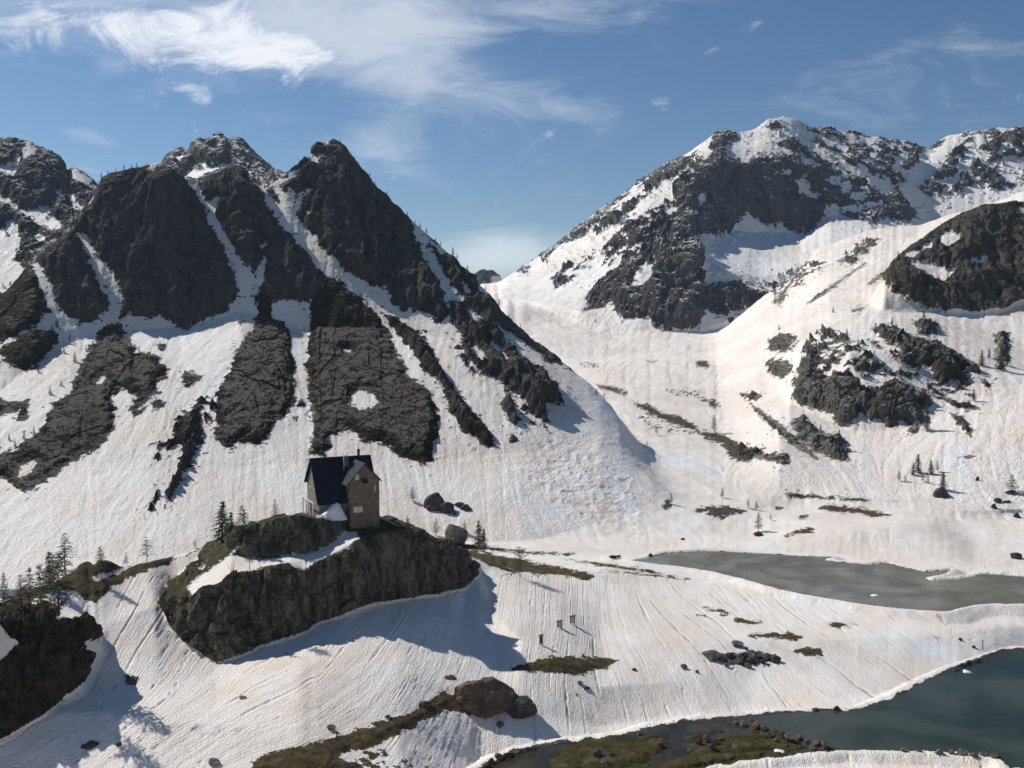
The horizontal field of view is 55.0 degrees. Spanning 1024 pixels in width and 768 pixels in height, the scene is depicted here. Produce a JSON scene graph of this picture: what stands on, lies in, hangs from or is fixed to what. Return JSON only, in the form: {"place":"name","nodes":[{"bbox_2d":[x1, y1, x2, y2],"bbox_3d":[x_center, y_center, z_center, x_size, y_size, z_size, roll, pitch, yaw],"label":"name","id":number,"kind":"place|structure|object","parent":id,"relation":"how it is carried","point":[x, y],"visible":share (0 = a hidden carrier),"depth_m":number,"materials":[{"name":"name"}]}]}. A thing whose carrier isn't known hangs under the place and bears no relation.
{"place":"outdoors","nodes":[
{"label":"outdoors","id":0,"kind":"place"},
{"bbox_2d":[0,137,97,294],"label":"mountain","id":1,"kind":"structure","parent":0,"point":[46,195],"depth_m":561.81,"materials":[{"name":"stone"}]},
{"bbox_2d":[160,132,285,185],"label":"mountain","id":2,"kind":"structure","parent":0,"point":[199,159],"depth_m":812.87,"materials":[{"name":"stone"}]},
{"bbox_2d":[0,139,671,596],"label":"mountain","id":3,"kind":"structure","parent":0,"point":[328,299],"depth_m":374.53,"materials":[{"name":"snow"}]},
{"bbox_2d":[51,533,76,572],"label":"larch tree","id":4,"kind":"object","parent":3,"relation":"on","point":[64,549],"visible":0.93,"depth_m":248.97,"materials":[{"name":"grey plant"}]},
{"bbox_2d":[138,537,157,556],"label":"pine tree","id":5,"kind":"object","parent":3,"relation":"on","point":[146,545],"visible":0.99,"depth_m":255.40,"materials":[{"name":"green plant"}]},
{"bbox_2d":[409,487,415,500],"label":"larch tree","id":6,"kind":"object","parent":3,"relation":"on","point":[410,497],"visible":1,"depth_m":299.77,"materials":[{"name":"grey plant"}]},
{"bbox_2d":[426,504,436,510],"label":"boulder","id":7,"kind":"object","parent":3,"relation":"on","point":[431,507],"visible":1,"depth_m":294.91,"materials":[{"name":"stone"}]},
{"bbox_2d":[423,492,444,510],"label":"boulder","id":8,"kind":"object","parent":3,"relation":"on","point":[436,499],"visible":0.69,"depth_m":295.79,"materials":[{"name":"stone"}]},
{"bbox_2d":[431,518,440,531],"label":"larch tree","id":9,"kind":"object","parent":3,"relation":"on","point":[435,526],"visible":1,"depth_m":280.98,"materials":[{"name":"grey plant"}]},
{"bbox_2d":[440,502,453,513],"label":"boulder","id":10,"kind":"object","parent":3,"relation":"on","point":[446,507],"visible":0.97,"depth_m":294.26,"materials":[{"name":"stone"}]},
{"bbox_2d":[454,502,463,507],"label":"boulder","id":11,"kind":"object","parent":3,"relation":"on","point":[459,504],"visible":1,"depth_m":298.18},
{"bbox_2d":[460,504,471,510],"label":"boulder","id":12,"kind":"object","parent":3,"relation":"on","point":[465,507],"visible":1,"depth_m":296.57,"materials":[{"name":"stone"}]},
{"bbox_2d":[474,269,501,283],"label":"mountain","id":13,"kind":"structure","parent":0,"point":[483,276],"depth_m":1883.95,"materials":[{"name":"stone"}]},
{"bbox_2d":[0,281,1023,767],"bbox_3d":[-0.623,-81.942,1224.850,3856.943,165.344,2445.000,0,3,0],"label":"ground","id":14,"kind":"structure","parent":0,"point":[356,675],"depth_m":180.94,"materials":[{"name":"snow"}]},
{"bbox_2d":[0,573,9,600],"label":"larch tree","id":15,"kind":"object","parent":14,"relation":"on","point":[3,586],"visible":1,"depth_m":161.06,"materials":[{"name":"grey plant"}]},
{"bbox_2d":[39,552,59,590],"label":"pine tree","id":16,"kind":"object","parent":14,"relation":"on","point":[48,562],"visible":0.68,"depth_m":164.72,"materials":[{"name":"green plant"}]},
{"bbox_2d":[43,555,59,577],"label":"larch tree","id":17,"kind":"object","parent":14,"relation":"on","point":[53,565],"visible":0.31,"depth_m":168.05,"materials":[{"name":"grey plant"}]},
{"bbox_2d":[0,602,103,740],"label":"rock outcrop","id":18,"kind":"object","parent":14,"relation":"on","point":[50,659],"visible":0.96,"depth_m":140.52,"materials":[{"name":"stone"}]},
{"bbox_2d":[9,575,29,607],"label":"larch tree","id":19,"kind":"object","parent":18,"relation":"on","point":[19,591],"visible":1,"depth_m":148.32,"materials":[{"name":"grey plant"}]},
{"bbox_2d":[21,567,36,603],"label":"larch tree","id":20,"kind":"object","parent":18,"relation":"on","point":[29,570],"visible":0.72,"depth_m":153.50,"materials":[{"name":"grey plant"}]},
{"bbox_2d":[23,564,52,618],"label":"larch tree","id":21,"kind":"object","parent":18,"relation":"on","point":[40,591],"visible":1,"depth_m":141.02,"materials":[{"name":"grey plant"}]},
{"bbox_2d":[44,553,76,615],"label":"larch tree","id":22,"kind":"object","parent":18,"relation":"on","point":[58,599],"visible":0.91,"depth_m":146.69,"materials":[{"name":"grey plant"}]},
{"bbox_2d":[86,741,98,748],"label":"boulder","id":23,"kind":"object","parent":14,"relation":"on","point":[91,744],"visible":1,"depth_m":133.37,"materials":[{"name":"stone"}]},
{"bbox_2d":[93,546,109,577],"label":"larch tree","id":24,"kind":"object","parent":14,"relation":"on","point":[99,564],"visible":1,"depth_m":173.02,"materials":[{"name":"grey plant"}]},
{"bbox_2d":[125,677,136,684],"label":"boulder","id":25,"kind":"object","parent":14,"relation":"on","point":[130,681],"visible":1,"depth_m":147.61,"materials":[{"name":"stone"}]},
{"bbox_2d":[208,758,219,765],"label":"boulder","id":26,"kind":"object","parent":14,"relation":"on","point":[213,761],"visible":1,"depth_m":130.05,"materials":[{"name":"stone"}]},
{"bbox_2d":[157,512,480,661],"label":"rock outcrop","id":27,"kind":"object","parent":14,"relation":"on","point":[304,573],"visible":0.95,"depth_m":176.57,"materials":[{"name":"stone"}]},
{"bbox_2d":[209,500,231,541],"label":"pine tree","id":28,"kind":"object","parent":27,"relation":"on","point":[222,517],"visible":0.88,"depth_m":190.28,"materials":[{"name":"green plant"}]},
{"bbox_2d":[224,512,235,539],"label":"pine tree","id":29,"kind":"object","parent":27,"relation":"on","point":[231,524],"visible":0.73,"depth_m":182.08,"materials":[{"name":"green plant"}]},
{"bbox_2d":[233,505,252,537],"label":"larch tree","id":30,"kind":"object","parent":27,"relation":"on","point":[241,528],"visible":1,"depth_m":179.97,"materials":[{"name":"grey plant"}]},
{"bbox_2d":[240,546,256,569],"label":"larch tree","id":31,"kind":"object","parent":27,"relation":"on","point":[250,555],"visible":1,"depth_m":169.72,"materials":[{"name":"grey plant"}]},
{"bbox_2d":[269,499,280,517],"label":"larch tree","id":32,"kind":"object","parent":27,"relation":"on","point":[275,515],"visible":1,"depth_m":180.81,"materials":[{"name":"grey plant"}]},
{"bbox_2d":[319,503,347,521],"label":"snow pile","id":33,"kind":"object","parent":27,"relation":"on","point":[335,512],"visible":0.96,"depth_m":184.69,"materials":[{"name":"snow"}]},
{"bbox_2d":[302,446,381,528],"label":"stone house","id":34,"kind":"structure","parent":27,"relation":"on","point":[349,484],"depth_m":187.52,"materials":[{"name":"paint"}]},
{"bbox_2d":[353,506,362,513],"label":"window","id":35,"kind":"structure","parent":34,"relation":"in","point":[356,509],"depth_m":186.37,"materials":[{"name":"glass"}]},
{"bbox_2d":[381,515,398,520],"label":"boulder","id":36,"kind":"object","parent":27,"relation":"on","point":[390,517],"visible":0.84,"depth_m":197.00,"materials":[{"name":"stone"}]},
{"bbox_2d":[327,724,335,729],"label":"boulder","id":37,"kind":"object","parent":14,"relation":"on","point":[331,727],"visible":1,"depth_m":139.75,"materials":[{"name":"stone"}]},
{"bbox_2d":[420,701,430,707],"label":"boulder","id":38,"kind":"object","parent":14,"relation":"on","point":[425,704],"visible":1,"depth_m":152.74,"materials":[{"name":"stone"}]},
{"bbox_2d":[445,524,467,544],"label":"boulder","id":39,"kind":"object","parent":14,"relation":"on","point":[457,535],"visible":0.88,"depth_m":273.63,"materials":[{"name":"stone"}]},
{"bbox_2d":[471,521,482,546],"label":"pine tree","id":40,"kind":"object","parent":14,"relation":"on","point":[478,537],"visible":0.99,"depth_m":272.18,"materials":[{"name":"green plant"}]},
{"bbox_2d":[480,529,488,547],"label":"pine tree","id":41,"kind":"object","parent":14,"relation":"on","point":[483,541],"visible":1,"depth_m":271.62,"materials":[{"name":"green plant"}]},
{"bbox_2d":[453,676,517,719],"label":"boulder","id":42,"kind":"object","parent":14,"relation":"on","point":[485,698],"visible":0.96,"depth_m":156.68,"materials":[{"name":"stone"}]},
{"bbox_2d":[481,761,490,766],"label":"boulder","id":43,"kind":"object","parent":14,"relation":"on","point":[486,764],"visible":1,"depth_m":144.11,"materials":[{"name":"stone"}]},
{"bbox_2d":[488,758,495,764],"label":"boulder","id":44,"kind":"object","parent":14,"relation":"on","point":[491,761],"visible":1,"depth_m":145.12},
{"bbox_2d":[495,752,503,759],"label":"boulder","id":45,"kind":"object","parent":14,"relation":"on","point":[499,756],"visible":1,"depth_m":146.62,"materials":[{"name":"stone"}]},
{"bbox_2d":[496,721,503,728],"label":"boulder","id":46,"kind":"object","parent":14,"relation":"on","point":[499,724],"visible":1,"depth_m":154.83,"materials":[{"name":"stone"}]},
{"bbox_2d":[503,752,512,756],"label":"boulder","id":47,"kind":"object","parent":14,"relation":"on","point":[508,754],"visible":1,"depth_m":147.45,"materials":[{"name":"stone"}]},
{"bbox_2d":[510,546,528,576],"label":"larch tree","id":48,"kind":"object","parent":14,"relation":"on","point":[519,560],"visible":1,"depth_m":218.18,"materials":[{"name":"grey plant"}]},
{"bbox_2d":[505,695,537,718],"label":"boulder","id":49,"kind":"object","parent":14,"relation":"on","point":[523,706],"visible":0.74,"depth_m":156.70,"materials":[{"name":"stone"}]},
{"bbox_2d":[538,634,543,644],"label":"notice frame","id":50,"kind":"object","parent":14,"relation":"on","point":[541,639],"visible":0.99,"depth_m":176.94,"materials":[{"name":"brown wood"}]},
{"bbox_2d":[556,619,562,627],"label":"notice frame","id":51,"kind":"object","parent":14,"relation":"on","point":[559,623],"visible":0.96,"depth_m":188.82,"materials":[{"name":"brown wood"}]},
{"bbox_2d":[569,614,575,624],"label":"notice frame","id":52,"kind":"object","parent":14,"relation":"on","point":[572,618],"visible":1,"depth_m":193.01,"materials":[{"name":"brown wood"}]},
{"bbox_2d":[593,749,601,757],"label":"boulder","id":53,"kind":"object","parent":14,"relation":"on","point":[597,753],"visible":1,"depth_m":146.43,"materials":[{"name":"stone"}]},
{"bbox_2d":[600,758,606,763],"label":"boulder","id":54,"kind":"object","parent":14,"relation":"on","point":[603,761],"visible":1,"depth_m":144.55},
{"bbox_2d":[656,742,663,747],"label":"boulder","id":55,"kind":"object","parent":14,"relation":"on","point":[660,744],"visible":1,"depth_m":150.47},
{"bbox_2d":[680,664,687,669],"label":"boulder","id":56,"kind":"object","parent":14,"relation":"on","point":[683,666],"visible":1,"depth_m":179.52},
{"bbox_2d":[696,739,702,744],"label":"boulder","id":57,"kind":"object","parent":14,"relation":"on","point":[699,741],"visible":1,"depth_m":150.56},
{"bbox_2d":[704,734,711,741],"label":"boulder","id":58,"kind":"object","parent":14,"relation":"on","point":[707,737],"visible":1,"depth_m":151.97,"materials":[{"name":"stone"}]},
{"bbox_2d":[708,743,714,748],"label":"boulder","id":59,"kind":"object","parent":14,"relation":"on","point":[711,746],"visible":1,"depth_m":149.55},
{"bbox_2d":[702,650,722,661],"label":"boulder","id":60,"kind":"object","parent":14,"relation":"on","point":[712,655],"visible":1,"depth_m":184.40,"materials":[{"name":"stone"}]},
{"bbox_2d":[710,415,717,428],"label":"larch tree","id":61,"kind":"object","parent":14,"relation":"on","point":[713,426],"visible":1,"depth_m":434.29,"materials":[{"name":"grey plant"}]},
{"bbox_2d":[712,738,719,743],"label":"boulder","id":62,"kind":"object","parent":14,"relation":"on","point":[715,741],"visible":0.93,"depth_m":151.41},
{"bbox_2d":[719,656,726,661],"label":"boulder","id":63,"kind":"object","parent":14,"relation":"on","point":[722,658],"visible":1,"depth_m":184.24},
{"bbox_2d":[726,652,733,658],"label":"boulder","id":64,"kind":"object","parent":14,"relation":"on","point":[729,655],"visible":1,"depth_m":185.61,"materials":[{"name":"stone"}]},
{"bbox_2d":[731,640,743,646],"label":"boulder","id":65,"kind":"object","parent":14,"relation":"on","point":[736,643],"visible":1,"depth_m":190.31,"materials":[{"name":"stone"}]},
{"bbox_2d":[734,657,741,662],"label":"boulder","id":66,"kind":"object","parent":14,"relation":"on","point":[737,660],"visible":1,"depth_m":184.29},
{"bbox_2d":[740,720,748,726],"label":"boulder","id":67,"kind":"object","parent":14,"relation":"on","point":[743,723],"visible":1,"depth_m":159.02,"materials":[{"name":"stone"}]},
{"bbox_2d":[740,652,748,657],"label":"boulder","id":68,"kind":"object","parent":14,"relation":"on","point":[745,654],"visible":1,"depth_m":186.15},
{"bbox_2d":[744,663,751,668],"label":"boulder","id":69,"kind":"object","parent":14,"relation":"on","point":[748,665],"visible":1,"depth_m":183.47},
{"bbox_2d":[746,657,753,663],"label":"boulder","id":70,"kind":"object","parent":14,"relation":"on","point":[750,660],"visible":0.91,"depth_m":184.95,"materials":[{"name":"stone"}]},
{"bbox_2d":[752,721,760,729],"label":"boulder","id":71,"kind":"object","parent":14,"relation":"on","point":[756,725],"visible":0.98,"depth_m":157.87,"materials":[{"name":"stone"}]},
{"bbox_2d":[752,652,760,657],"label":"boulder","id":72,"kind":"object","parent":14,"relation":"on","point":[756,654],"visible":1,"depth_m":186.58,"materials":[{"name":"stone"}]},
{"bbox_2d":[753,531,762,535],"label":"boulder","id":73,"kind":"object","parent":14,"relation":"on","point":[758,533],"visible":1,"depth_m":287.58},
{"bbox_2d":[753,512,763,530],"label":"larch tree","id":74,"kind":"object","parent":14,"relation":"on","point":[758,525],"visible":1,"depth_m":291.70,"materials":[{"name":"grey plant"}]},
{"bbox_2d":[759,659,765,664],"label":"boulder","id":75,"kind":"object","parent":14,"relation":"on","point":[762,661],"visible":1,"depth_m":185.26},
{"bbox_2d":[762,726,768,730],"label":"boulder","id":76,"kind":"object","parent":14,"relation":"on","point":[765,728],"visible":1,"depth_m":157.29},
{"bbox_2d":[763,653,770,659],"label":"boulder","id":77,"kind":"object","parent":14,"relation":"on","point":[766,656],"visible":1,"depth_m":186.54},
{"bbox_2d":[769,655,780,663],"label":"boulder","id":78,"kind":"object","parent":14,"relation":"on","point":[776,659],"visible":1,"depth_m":185.88,"materials":[{"name":"stone"}]},
{"bbox_2d":[777,732,785,738],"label":"boulder","id":79,"kind":"object","parent":14,"relation":"on","point":[781,735],"visible":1,"depth_m":153.54,"materials":[{"name":"stone"}]},
{"bbox_2d":[784,733,794,740],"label":"boulder","id":80,"kind":"object","parent":14,"relation":"on","point":[789,737],"visible":1,"depth_m":152.44,"materials":[{"name":"stone"}]},
{"bbox_2d":[794,734,802,740],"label":"boulder","id":81,"kind":"object","parent":14,"relation":"on","point":[798,737],"visible":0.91,"depth_m":153.52,"materials":[{"name":"stone"}]},
{"bbox_2d":[811,740,820,745],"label":"boulder","id":82,"kind":"object","parent":14,"relation":"on","point":[816,743],"visible":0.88,"depth_m":151.62,"materials":[{"name":"stone"}]},
{"bbox_2d":[821,741,829,747],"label":"boulder","id":83,"kind":"object","parent":14,"relation":"on","point":[825,744],"visible":1,"depth_m":150.18,"materials":[{"name":"stone"}]},
{"bbox_2d":[833,706,841,710],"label":"boulder","id":84,"kind":"object","parent":14,"relation":"on","point":[836,708],"visible":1,"depth_m":165.49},
{"bbox_2d":[900,747,908,751],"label":"boulder","id":85,"kind":"object","parent":14,"relation":"on","point":[903,749],"visible":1,"depth_m":149.06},
{"bbox_2d":[934,749,943,754],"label":"boulder","id":86,"kind":"object","parent":14,"relation":"on","point":[938,751],"visible":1,"depth_m":148.25,"materials":[{"name":"stone"}]},
{"bbox_2d":[956,748,967,755],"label":"boulder","id":87,"kind":"object","parent":14,"relation":"on","point":[962,752],"visible":1,"depth_m":148.03,"materials":[{"name":"stone"}]},
{"bbox_2d":[970,752,978,757],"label":"boulder","id":88,"kind":"object","parent":14,"relation":"on","point":[973,754],"visible":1,"depth_m":147.22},
{"bbox_2d":[989,751,999,758],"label":"boulder","id":89,"kind":"object","parent":14,"relation":"on","point":[995,754],"visible":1,"depth_m":147.00,"materials":[{"name":"stone"}]},
{"bbox_2d":[1010,552,1021,558],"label":"boulder","id":90,"kind":"object","parent":14,"relation":"on","point":[1015,555],"visible":1,"depth_m":260.25,"materials":[{"name":"stone"}]},
{"bbox_2d":[1013,512,1020,517],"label":"boulder","id":91,"kind":"object","parent":14,"relation":"on","point":[1016,515],"visible":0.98,"depth_m":312.26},
{"bbox_2d":[0,0,1023,279],"label":"sky","id":92,"kind":"structure","parent":0,"point":[499,128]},
{"bbox_2d":[484,716,820,767],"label":"grass patch","id":93,"kind":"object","parent":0,"point":[677,734],"depth_m":152.75,"materials":[{"name":"plant"}]},
{"bbox_2d":[495,116,1023,331],"bbox_3d":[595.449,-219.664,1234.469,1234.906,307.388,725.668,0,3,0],"label":"mountain","id":94,"kind":"structure","parent":0,"point":[720,228],"depth_m":1176.50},
{"bbox_2d":[636,551,1023,610],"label":"water","id":95,"kind":"structure","parent":0,"point":[895,586],"depth_m":235.81,"materials":[{"name":"liquid"}]},
{"bbox_2d":[714,191,1023,512],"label":"hill","id":96,"kind":"structure","parent":0,"point":[791,384],"depth_m":431.34,"materials":[{"name":"snow"}]},
{"bbox_2d":[881,386,886,399],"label":"pine tree","id":97,"kind":"object","parent":96,"relation":"on","point":[884,396],"visible":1,"depth_m":408.25,"materials":[{"name":"green plant"}]},
{"bbox_2d":[914,453,921,472],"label":"pine tree","id":98,"kind":"object","parent":96,"relation":"on","point":[917,463],"visible":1,"depth_m":349.47,"materials":[{"name":"green plant"}]},
{"bbox_2d":[921,391,925,404],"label":"pine tree","id":99,"kind":"object","parent":96,"relation":"on","point":[923,401],"visible":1,"depth_m":410.86,"materials":[{"name":"green plant"}]},
{"bbox_2d":[921,406,932,431],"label":"pine tree","id":100,"kind":"object","parent":96,"relation":"on","point":[927,415],"visible":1,"depth_m":388.54,"materials":[{"name":"green plant"}]},
{"bbox_2d":[927,460,934,473],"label":"pine tree","id":101,"kind":"object","parent":96,"relation":"on","point":[930,468],"visible":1,"depth_m":347.02,"materials":[{"name":"green plant"}]},
{"bbox_2d":[933,487,949,497],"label":"boulder","id":102,"kind":"object","parent":96,"relation":"on","point":[940,492],"visible":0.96,"depth_m":327.33,"materials":[{"name":"stone"}]},
{"bbox_2d":[938,472,947,488],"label":"pine tree","id":103,"kind":"object","parent":96,"relation":"on","point":[943,481],"visible":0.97,"depth_m":332.57,"materials":[{"name":"green plant"}]},
{"bbox_2d":[978,349,985,364],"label":"pine tree","id":104,"kind":"object","parent":96,"relation":"on","point":[982,361],"visible":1,"depth_m":444.15,"materials":[{"name":"green plant"}]},
{"bbox_2d":[994,498,1001,502],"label":"boulder","id":105,"kind":"object","parent":96,"relation":"on","point":[997,500],"visible":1,"depth_m":321.77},
{"bbox_2d":[996,343,1006,369],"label":"pine tree","id":106,"kind":"object","parent":96,"relation":"on","point":[1001,358],"visible":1,"depth_m":439.72,"materials":[{"name":"green plant"}]},
{"bbox_2d":[1005,349,1012,365],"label":"pine tree","id":107,"kind":"object","parent":96,"relation":"on","point":[1007,359],"visible":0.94,"depth_m":445.71,"materials":[{"name":"green plant"}]},
{"bbox_2d":[1005,490,1015,494],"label":"boulder","id":108,"kind":"object","parent":96,"relation":"on","point":[1011,492],"visible":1,"depth_m":328.57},
{"bbox_2d":[1005,475,1019,488],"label":"larch tree","id":109,"kind":"object","parent":96,"relation":"on","point":[1011,485],"visible":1,"depth_m":329.56,"materials":[{"name":"grey plant"}]},
{"bbox_2d":[752,649,1023,767],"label":"water","id":110,"kind":"structure","parent":0,"point":[979,708],"depth_m":162.18,"materials":[{"name":"liquid"}]},
{"bbox_2d":[868,200,1023,311],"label":"hill","id":111,"kind":"structure","parent":0,"point":[972,259],"depth_m":585.27,"materials":[{"name":"stone"}]}
]}

